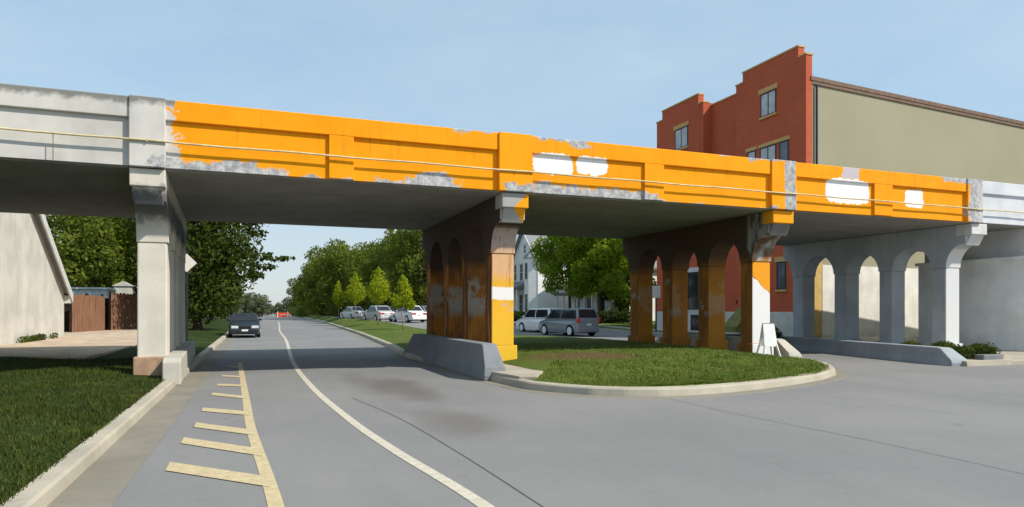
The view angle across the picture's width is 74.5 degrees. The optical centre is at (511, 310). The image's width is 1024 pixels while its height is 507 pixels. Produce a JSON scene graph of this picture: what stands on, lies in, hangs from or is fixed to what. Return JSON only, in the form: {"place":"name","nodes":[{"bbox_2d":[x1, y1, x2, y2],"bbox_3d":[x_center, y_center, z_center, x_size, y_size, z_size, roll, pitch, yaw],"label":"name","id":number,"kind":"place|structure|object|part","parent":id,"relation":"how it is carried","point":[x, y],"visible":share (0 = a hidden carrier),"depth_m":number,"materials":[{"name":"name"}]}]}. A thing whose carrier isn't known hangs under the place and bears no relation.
{"place":"outdoors","nodes":[
{"label":"outdoors","id":0,"kind":"place"},
{"bbox_2d":[0,212,72,344],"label":"house","id":1,"kind":"structure","parent":0,"point":[36,293],"depth_m":29.10,"materials":[{"name":"stucco"},{"name":"painted wood trim"}]},
{"bbox_2d":[0,329,136,359],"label":"path","id":2,"kind":"structure","parent":0,"point":[87,344],"depth_m":25.49,"materials":[{"name":"beige concrete"}]},
{"bbox_2d":[69,293,104,331],"bbox_3d":[-26.769,0.225,42.489,0.224,2.550,4.036,0,0,-7],"label":"board fence","id":3,"kind":"object","parent":2,"relation":"on","point":[86,312],"visible":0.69,"depth_m":42.28,"materials":[{"name":"brown wood"}]},
{"bbox_2d":[105,298,108,329],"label":"gate","id":4,"kind":"structure","parent":2,"relation":"on","point":[106,313],"depth_m":45.33,"materials":[{"name":"black"}]},
{"bbox_2d":[109,291,136,329],"bbox_3d":[-27.165,0.125,48.486,0.227,2.750,7.011,0,0,-5],"label":"board fence","id":5,"kind":"object","parent":2,"relation":"on","point":[122,311],"visible":0.42,"depth_m":46.53,"materials":[{"name":"brown wood"}]},
{"bbox_2d":[71,287,118,297],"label":"garage","id":6,"kind":"structure","parent":0,"point":[96,291],"depth_m":50.12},
{"bbox_2d":[0,315,229,505],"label":"lawn","id":7,"kind":"structure","parent":0,"point":[210,334],"depth_m":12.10,"materials":[{"name":"green plant"}]},
{"bbox_2d":[17,332,58,342],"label":"weeds","id":8,"kind":"object","parent":7,"relation":"on","point":[32,338],"visible":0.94,"depth_m":29.18,"materials":[{"name":"green plant"}]},
{"bbox_2d":[64,303,68,331],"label":"gate","id":9,"kind":"structure","parent":7,"relation":"on","point":[66,317],"depth_m":41.64,"materials":[{"name":"black"}]},
{"bbox_2d":[45,214,134,287],"bbox_3d":[-37.011,-4.410,56.913,9.733,11.819,9.207,0,0,-21],"label":"broadleaf tree","id":10,"kind":"object","parent":7,"relation":"on","point":[72,258],"visible":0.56,"depth_m":55.09,"materials":[{"name":"green plant"}]},
{"bbox_2d":[70,217,136,286],"bbox_3d":[-35.063,-4.075,61.185,8.678,11.150,9.558,0,0,-21],"label":"broadleaf tree","id":11,"kind":"object","parent":7,"relation":"on","point":[120,240],"visible":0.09,"depth_m":58.04,"materials":[{"name":"green plant"}]},
{"bbox_2d":[112,281,135,293],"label":"garden shed","id":12,"kind":"structure","parent":7,"relation":"on","point":[125,287],"depth_m":56.00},
{"bbox_2d":[118,220,226,311],"bbox_3d":[-30.247,-4.566,60.313,9.494,12.133,8.898,0,0,-21],"label":"broadleaf tree","id":13,"kind":"object","parent":7,"relation":"on","point":[131,277],"visible":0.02,"depth_m":58.30,"materials":[{"name":"green plant"}]},
{"bbox_2d":[185,250,196,340],"bbox_3d":[-14.718,-0.600,30.491,0.832,4.200,0.130,0,0,-21],"label":"diamond sign","id":14,"kind":"object","parent":7,"relation":"on","point":[190,263],"visible":0.69,"depth_m":30.46,"materials":[{"name":"metal"}]},
{"bbox_2d":[116,218,295,329],"bbox_3d":[-22.490,-4.779,48.552,8.908,12.559,10.023,0,0,35],"label":"broadleaf tree","id":15,"kind":"object","parent":7,"relation":"on","point":[209,297],"visible":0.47,"depth_m":47.22,"materials":[{"name":"green plant"}]},
{"bbox_2d":[214,284,246,317],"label":"broadleaf tree","id":16,"kind":"object","parent":7,"relation":"on","point":[236,307],"visible":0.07,"depth_m":111.95,"materials":[{"name":"green plant"}]},
{"bbox_2d":[240,292,257,312],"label":"broadleaf tree","id":17,"kind":"object","parent":7,"relation":"on","point":[245,307],"visible":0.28,"depth_m":173.87,"materials":[{"name":"green plant"}]},
{"bbox_2d":[267,305,274,314],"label":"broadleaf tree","id":18,"kind":"object","parent":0,"point":[271,308],"visible":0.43,"depth_m":214.43,"materials":[{"name":"green plant"}]},
{"bbox_2d":[299,313,661,340],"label":"carriageway","id":19,"kind":"structure","parent":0,"point":[612,335],"depth_m":45.95,"materials":[{"name":"grey asphalt"}]},
{"bbox_2d":[300,245,347,315],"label":"broadleaf tree","id":20,"kind":"object","parent":19,"relation":"on","point":[312,289],"visible":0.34,"depth_m":122.03,"materials":[{"name":"green plant"}]},
{"bbox_2d":[307,238,369,314],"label":"broadleaf tree","id":21,"kind":"object","parent":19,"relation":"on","point":[335,260],"visible":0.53,"depth_m":110.11,"materials":[{"name":"green plant"}]},
{"bbox_2d":[340,306,365,318],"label":"parked car","id":22,"kind":"object","parent":19,"relation":"on","point":[348,311],"visible":0.77,"depth_m":82.92,"materials":[{"name":"white paint"}]},
{"bbox_2d":[342,244,388,308],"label":"broadleaf tree","id":23,"kind":"object","parent":19,"relation":"on","point":[352,264],"visible":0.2,"depth_m":101.04,"materials":[{"name":"green plant"}]},
{"bbox_2d":[362,305,394,320],"bbox_3d":[-13.116,0.320,66.008,1.980,1.549,4.620,0,0,-35],"label":"parked car","id":24,"kind":"object","parent":19,"relation":"on","point":[385,312],"visible":0.78,"depth_m":64.85,"materials":[{"name":"silver metal"}]},
{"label":"rear window","id":25,"kind":"part","parent":24,"relation":"part of","materials":[{"name":"grey glass"}]},
{"bbox_2d":[357,231,424,305],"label":"broadleaf tree","id":26,"kind":"object","parent":19,"relation":"on","point":[367,265],"visible":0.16,"depth_m":90.35,"materials":[{"name":"green plant"}]},
{"bbox_2d":[388,306,399,311],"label":"parked car","id":27,"kind":"object","parent":19,"relation":"on","point":[392,309],"visible":0.02,"depth_m":77.79,"materials":[{"name":"grey paint"}]},
{"bbox_2d":[374,229,426,305],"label":"broadleaf tree","id":28,"kind":"object","parent":19,"relation":"on","point":[413,272],"visible":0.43,"depth_m":77.76,"materials":[{"name":"green plant"}]},
{"bbox_2d":[391,306,426,321],"bbox_3d":[-9.659,0.338,63.008,1.980,1.549,4.620,0,0,-35],"label":"parked car","id":29,"kind":"object","parent":19,"relation":"on","point":[417,313],"visible":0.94,"depth_m":61.65,"materials":[{"name":"white paint"}]},
{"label":"rear window","id":30,"kind":"part","parent":29,"relation":"part of","materials":[{"name":"grey glass"}]},
{"bbox_2d":[412,306,426,320],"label":"parked car","id":31,"kind":"object","parent":19,"relation":"on","point":[424,308],"depth_m":68.76,"materials":[{"name":"paint"}]},
{"bbox_2d":[516,308,553,332],"bbox_3d":[2.087,0.720,48.443,2.020,1.740,4.220,0,0,-35],"label":"minivan","id":32,"kind":"object","parent":19,"relation":"on","point":[532,318],"visible":0.45,"depth_m":47.90,"materials":[{"name":"white paint"}]},
{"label":"side window","id":33,"kind":"part","parent":32,"relation":"part of","materials":[{"name":"black glass"}]},
{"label":"side window","id":34,"kind":"part","parent":32,"relation":"part of","materials":[{"name":"black glass"}]},
{"bbox_2d":[539,308,599,335],"bbox_3d":[3.529,0.736,42.671,2.020,1.720,4.620,0,0,-30],"label":"minivan","id":35,"kind":"object","parent":19,"relation":"on","point":[570,321],"visible":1,"depth_m":41.08,"materials":[{"name":"paint"}]},
{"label":"side window","id":36,"kind":"part","parent":35,"relation":"part of","materials":[{"name":"black glass"}]},
{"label":"side window","id":37,"kind":"part","parent":35,"relation":"part of","materials":[{"name":"black glass"}]},
{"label":"rear window","id":38,"kind":"part","parent":35,"relation":"part of","materials":[{"name":"black glass"}]},
{"bbox_2d":[599,328,662,333],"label":"kerb","id":39,"kind":"structure","parent":19,"relation":"on","point":[618,330],"depth_m":49.74,"materials":[{"name":"concrete"}]},
{"bbox_2d":[0,0,1023,310],"label":"sky","id":40,"kind":"structure","parent":0,"point":[600,71],"materials":[{"name":"blue"}]},
{"bbox_2d":[492,364,542,378],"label":"pavement","id":41,"kind":"structure","parent":0,"point":[511,371],"depth_m":14.96,"materials":[{"name":"concrete"}]},
{"bbox_2d":[111,314,1023,506],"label":"road","id":42,"kind":"structure","parent":0,"point":[292,411],"depth_m":8.27,"materials":[{"name":"grey asphalt"}]},
{"bbox_2d":[0,332,227,506],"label":"kerb","id":43,"kind":"structure","parent":42,"relation":"on","point":[46,489],"depth_m":7.05,"materials":[{"name":"concrete"}]},
{"bbox_2d":[47,334,237,506],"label":"gutter","id":44,"kind":"object","parent":42,"relation":"on","point":[104,478],"visible":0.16,"depth_m":7.66,"materials":[{"name":"concrete"}]},
{"bbox_2d":[162,341,194,384],"bbox_3d":[-8.998,1.310,18.400,0.360,0.580,9.008,0,0,-23],"label":"barrier","id":45,"kind":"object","parent":42,"relation":"on","point":[176,361],"depth_m":14.55,"materials":[{"name":"grey concrete"}]},
{"bbox_2d":[226,313,261,337],"bbox_3d":[-16.186,0.891,40.695,1.980,1.419,4.620,0,0,-23],"label":"saloon car","id":46,"kind":"object","parent":42,"relation":"on","point":[244,323],"visible":1,"depth_m":39.15,"materials":[{"name":"blue paint"}]},
{"bbox_2d":[247,293,271,316],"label":"broadleaf tree","id":47,"kind":"object","parent":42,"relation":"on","point":[254,301],"visible":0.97,"depth_m":149.26,"materials":[{"name":"green plant"}]},
{"bbox_2d":[273,302,285,314],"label":"broadleaf tree","id":48,"kind":"object","parent":42,"relation":"on","point":[280,308],"visible":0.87,"depth_m":199.29,"materials":[{"name":"green plant"}]},
{"bbox_2d":[276,312,288,317],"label":"road barricade","id":49,"kind":"object","parent":42,"relation":"on","point":[277,315],"visible":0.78,"depth_m":131.99,"materials":[{"name":"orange plastic"}]},
{"bbox_2d":[404,333,505,380],"bbox_3d":[-1.937,1.180,19.348,0.560,0.800,8.850,0,0,-21],"label":"crash barrier","id":50,"kind":"object","parent":42,"relation":"on","point":[479,360],"visible":0.89,"depth_m":17.24,"materials":[{"name":"grey concrete"}]},
{"bbox_2d":[303,315,824,386],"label":"median","id":51,"kind":"object","parent":42,"relation":"on","point":[393,333],"visible":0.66,"depth_m":19.67,"materials":[{"name":"green plant"}]},
{"bbox_2d":[281,296,296,314],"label":"broadleaf tree","id":52,"kind":"object","parent":51,"relation":"on","point":[286,301],"visible":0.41,"depth_m":183.56,"materials":[{"name":"green plant"}]},
{"bbox_2d":[286,277,307,310],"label":"broadleaf tree","id":53,"kind":"object","parent":51,"relation":"on","point":[289,289],"visible":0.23,"depth_m":163.58,"materials":[{"name":"green plant"}]},
{"bbox_2d":[293,264,325,312],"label":"broadleaf tree","id":54,"kind":"object","parent":51,"relation":"on","point":[299,288],"visible":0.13,"depth_m":139.82,"materials":[{"name":"green plant"}]},
{"bbox_2d":[331,281,345,317],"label":"sapling","id":55,"kind":"object","parent":51,"relation":"on","point":[338,297],"visible":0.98,"depth_m":81.80,"materials":[{"name":"green plant"}]},
{"bbox_2d":[344,271,365,319],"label":"sapling","id":56,"kind":"object","parent":51,"relation":"on","point":[353,285],"visible":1,"depth_m":67.83,"materials":[{"name":"green plant"}]},
{"bbox_2d":[288,301,426,317],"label":"hedge","id":57,"kind":"object","parent":51,"relation":"on","point":[297,311],"visible":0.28,"depth_m":125.71,"materials":[{"name":"green plant"}]},
{"bbox_2d":[366,267,390,323],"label":"sapling","id":58,"kind":"object","parent":51,"relation":"on","point":[376,290],"visible":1,"depth_m":55.78,"materials":[{"name":"green plant"}]},
{"bbox_2d":[390,274,415,329],"bbox_3d":[-7.617,-0.540,46.983,1.913,3.967,1.218,0,0,-21],"label":"sapling","id":59,"kind":"object","parent":51,"relation":"on","point":[402,300],"visible":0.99,"depth_m":46.83,"materials":[{"name":"green plant"}]},
{"bbox_2d":[517,341,828,386],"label":"grass","id":60,"kind":"structure","parent":51,"relation":"on","point":[710,376],"depth_m":15.53,"materials":[{"name":"green plant"}]},
{"bbox_2d":[655,333,801,357],"bbox_3d":[7.594,1.240,25.135,0.500,0.620,8.407,0,0,-18],"label":"crash barrier","id":61,"kind":"object","parent":51,"relation":"on","point":[785,347],"visible":0.35,"depth_m":21.83,"materials":[{"name":"grey concrete"}]},
{"bbox_2d":[756,323,780,355],"bbox_3d":[7.517,0.875,19.783,0.554,0.989,0.543,0,0,-6],"label":"folding board","id":62,"kind":"object","parent":51,"relation":"on","point":[767,336],"visible":0.94,"depth_m":19.68,"materials":[{"name":"metal"}]},
{"bbox_2d":[304,315,835,395],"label":"kerb","id":63,"kind":"structure","parent":42,"relation":"on","point":[830,371],"depth_m":13.23,"materials":[{"name":"concrete"}]},
{"bbox_2d":[302,317,848,398],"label":"gutter","id":64,"kind":"object","parent":42,"relation":"on","point":[840,374],"visible":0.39,"depth_m":14.02,"materials":[{"name":"concrete"}]},
{"bbox_2d":[774,326,783,338],"bbox_3d":[10.963,1.146,28.337,1.080,1.008,0.932,0,0,-21],"label":"shrub","id":65,"kind":"object","parent":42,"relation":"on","point":[778,334],"visible":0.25,"depth_m":28.19,"materials":[{"name":"green plant"}]},
{"bbox_2d":[779,336,967,365],"bbox_3d":[12.131,1.350,24.104,0.620,0.500,9.778,0,0,-8],"label":"crash barrier","id":66,"kind":"object","parent":42,"relation":"on","point":[945,356],"visible":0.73,"depth_m":22.20,"materials":[{"name":"grey concrete"}]},
{"bbox_2d":[962,352,1011,365],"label":"kerb","id":67,"kind":"structure","parent":42,"relation":"on","point":[1006,360],"depth_m":19.48,"materials":[{"name":"concrete"}]},
{"bbox_2d":[555,261,656,320],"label":"porch house","id":68,"kind":"structure","parent":0,"point":[587,302],"depth_m":66.03,"materials":[{"name":"white"}]},
{"bbox_2d":[575,298,579,307],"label":"window","id":69,"kind":"structure","parent":68,"relation":"in","point":[575,298],"depth_m":70.38,"materials":[{"name":"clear glass"}]},
{"bbox_2d":[586,297,590,307],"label":"window","id":70,"kind":"structure","parent":68,"relation":"in","point":[588,300],"depth_m":68.26,"materials":[{"name":"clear glass"}]},
{"bbox_2d":[600,299,604,313],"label":"window","id":71,"kind":"structure","parent":68,"relation":"in","point":[602,304],"depth_m":65.50,"materials":[{"name":"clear glass"}]},
{"bbox_2d":[599,324,740,334],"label":"pavement","id":72,"kind":"structure","parent":0,"point":[654,329],"depth_m":53.72,"materials":[{"name":"concrete"}]},
{"bbox_2d":[552,237,629,323],"bbox_3d":[7.316,-3.796,55.925,7.217,9.891,7.074,0,0,-21],"label":"broadleaf tree","id":73,"kind":"object","parent":72,"relation":"on","point":[608,278],"visible":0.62,"depth_m":54.68,"materials":[{"name":"green plant"}]},
{"bbox_2d":[599,321,917,337],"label":"lawn","id":74,"kind":"structure","parent":0,"point":[621,324],"depth_m":57.20,"materials":[{"name":"green plant"}]},
{"bbox_2d":[513,235,567,316],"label":"white house","id":75,"kind":"structure","parent":74,"relation":"on","point":[529,291],"depth_m":73.63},
{"bbox_2d":[513,263,516,281],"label":"window","id":76,"kind":"structure","parent":75,"relation":"in","point":[515,265],"depth_m":78.86,"materials":[{"name":"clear glass"}]},
{"bbox_2d":[518,293,523,311],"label":"window","id":77,"kind":"structure","parent":75,"relation":"in","point":[520,294],"depth_m":77.09,"materials":[{"name":"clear glass"}]},
{"bbox_2d":[519,262,523,281],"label":"window","id":78,"kind":"structure","parent":75,"relation":"in","point":[521,264],"depth_m":77.09,"materials":[{"name":"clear glass"}]},
{"bbox_2d":[529,236,606,307],"bbox_3d":[5.264,-3.962,58.933,7.320,10.123,7.611,0,0,-21],"label":"broadleaf tree","id":79,"kind":"object","parent":74,"relation":"on","point":[552,267],"visible":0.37,"depth_m":58.12,"materials":[{"name":"green plant"}]},
{"bbox_2d":[513,309,629,323],"bbox_3d":[5.614,0.581,63.995,15.564,1.594,1.785,0,0,35],"label":"hedge","id":80,"kind":"object","parent":74,"relation":"on","point":[623,316],"visible":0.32,"depth_m":61.32,"materials":[{"name":"green plant"}]},
{"bbox_2d":[600,254,656,319],"bbox_3d":[10.790,-3.475,63.798,7.120,9.100,6.673,0,0,45],"label":"broadleaf tree","id":81,"kind":"object","parent":74,"relation":"on","point":[621,305],"visible":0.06,"depth_m":62.13,"materials":[{"name":"green plant"}]},
{"bbox_2d":[653,284,659,330],"bbox_3d":[10.062,-0.125,47.019,0.640,3.350,0.120,0,0,-21],"label":"street sign","id":82,"kind":"object","parent":74,"relation":"on","point":[656,291],"visible":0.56,"depth_m":47.01,"materials":[{"name":"metal"}]},
{"bbox_2d":[656,45,1023,337],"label":"apartment building","id":83,"kind":"structure","parent":0,"point":[786,105],"depth_m":39.33,"materials":[{"name":"red brick"}]},
{"bbox_2d":[673,121,688,150],"bbox_3d":[11.658,-11.930,46.415,0.140,1.800,1.740,0,0,-21],"label":"window","id":84,"kind":"structure","parent":83,"relation":"in","point":[681,130],"depth_m":46.37,"materials":[{"name":"glass"}]},
{"bbox_2d":[688,267,698,311],"bbox_3d":[12.137,-1.375,45.153,0.140,2.950,1.440,0,0,-21],"label":"window","id":85,"kind":"structure","parent":83,"relation":"in","point":[692,272],"depth_m":45.12,"materials":[{"name":"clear glass"}]},
{"bbox_2d":[691,315,697,330],"bbox_3d":[12.240,0.825,44.791,0.060,1.050,1.150,0,0,-21],"label":"window","id":86,"kind":"structure","parent":83,"relation":"in","point":[694,318],"depth_m":44.93,"materials":[{"name":"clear glass"}]},
{"bbox_2d":[745,146,756,157],"bbox_3d":[14.161,-8.440,39.824,0.140,2.320,0.940,0,0,-21],"label":"window","id":87,"kind":"structure","parent":83,"relation":"in","point":[751,152],"depth_m":39.76,"materials":[{"name":"glass"}]},
{"bbox_2d":[758,139,776,159],"bbox_3d":[14.640,-8.440,38.562,0.140,2.320,1.540,0,0,-21],"label":"window","id":88,"kind":"structure","parent":83,"relation":"in","point":[767,150],"depth_m":38.52,"materials":[{"name":"glass"}]},
{"bbox_2d":[758,83,777,119],"bbox_3d":[14.649,-11.905,38.539,0.140,1.750,1.490,0,0,-21],"label":"window","id":89,"kind":"structure","parent":83,"relation":"in","point":[767,94],"depth_m":38.51,"materials":[{"name":"glass"}]},
{"bbox_2d":[774,256,786,291],"bbox_3d":[15.013,-2.005,37.581,0.140,1.950,0.940,0,0,-21],"label":"window","id":90,"kind":"structure","parent":83,"relation":"in","point":[780,263],"depth_m":37.61,"materials":[{"name":"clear glass"}]},
{"bbox_2d":[777,135,789,160],"bbox_3d":[15.084,-8.440,37.394,0.140,2.320,0.940,0,0,-21],"label":"window","id":91,"kind":"structure","parent":83,"relation":"in","point":[783,142],"depth_m":37.35,"materials":[{"name":"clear glass"}]},
{"bbox_2d":[822,337,1023,364],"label":"pavement","id":92,"kind":"structure","parent":0,"point":[1017,357],"depth_m":24.10,"materials":[{"name":"concrete"}]},
{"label":"planting bed","id":93,"kind":"structure","parent":0,"visible":0},
{"bbox_2d":[901,340,922,345],"bbox_3d":[13.215,1.262,22.343,0.871,0.555,0.851,0,0,4],"label":"shrub","id":94,"kind":"object","parent":93,"relation":"on","point":[911,343],"visible":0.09,"depth_m":22.24,"materials":[{"name":"green plant"}]},
{"bbox_2d":[931,340,954,347],"bbox_3d":[13.447,1.225,21.065,0.960,0.578,0.907,0,0,-21],"label":"shrub","id":95,"kind":"object","parent":93,"relation":"on","point":[943,344],"visible":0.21,"depth_m":20.95,"materials":[{"name":"green plant"}]},
{"bbox_2d":[950,344,975,358],"bbox_3d":[13.446,1.253,20.197,0.876,0.499,0.817,0,0,-21],"label":"shrub","id":96,"kind":"object","parent":93,"relation":"on","point":[964,351],"visible":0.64,"depth_m":19.99,"materials":[{"name":"green plant"}]},
{"bbox_2d":[967,341,1000,358],"bbox_3d":[14.196,1.217,20.347,0.996,0.605,0.894,0,0,-21],"label":"shrub","id":97,"kind":"object","parent":93,"relation":"on","point":[983,349],"visible":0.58,"depth_m":20.15,"materials":[{"name":"green plant"}]},
{"bbox_2d":[974,354,1002,359],"bbox_3d":[14.141,1.405,19.995,0.840,0.190,0.300,0,0,-21],"label":"concrete block","id":98,"kind":"object","parent":93,"relation":"on","point":[987,356],"depth_m":19.87,"materials":[{"name":"grey concrete"}]},
{"label":"ground","id":99,"kind":"structure","parent":0,"visible":0},
{"bbox_2d":[0,83,1023,374],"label":"railway viaduct","id":100,"kind":"object","parent":99,"relation":"on","point":[470,205],"visible":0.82,"depth_m":19.36,"materials":[{"name":"concrete"}]}
]}

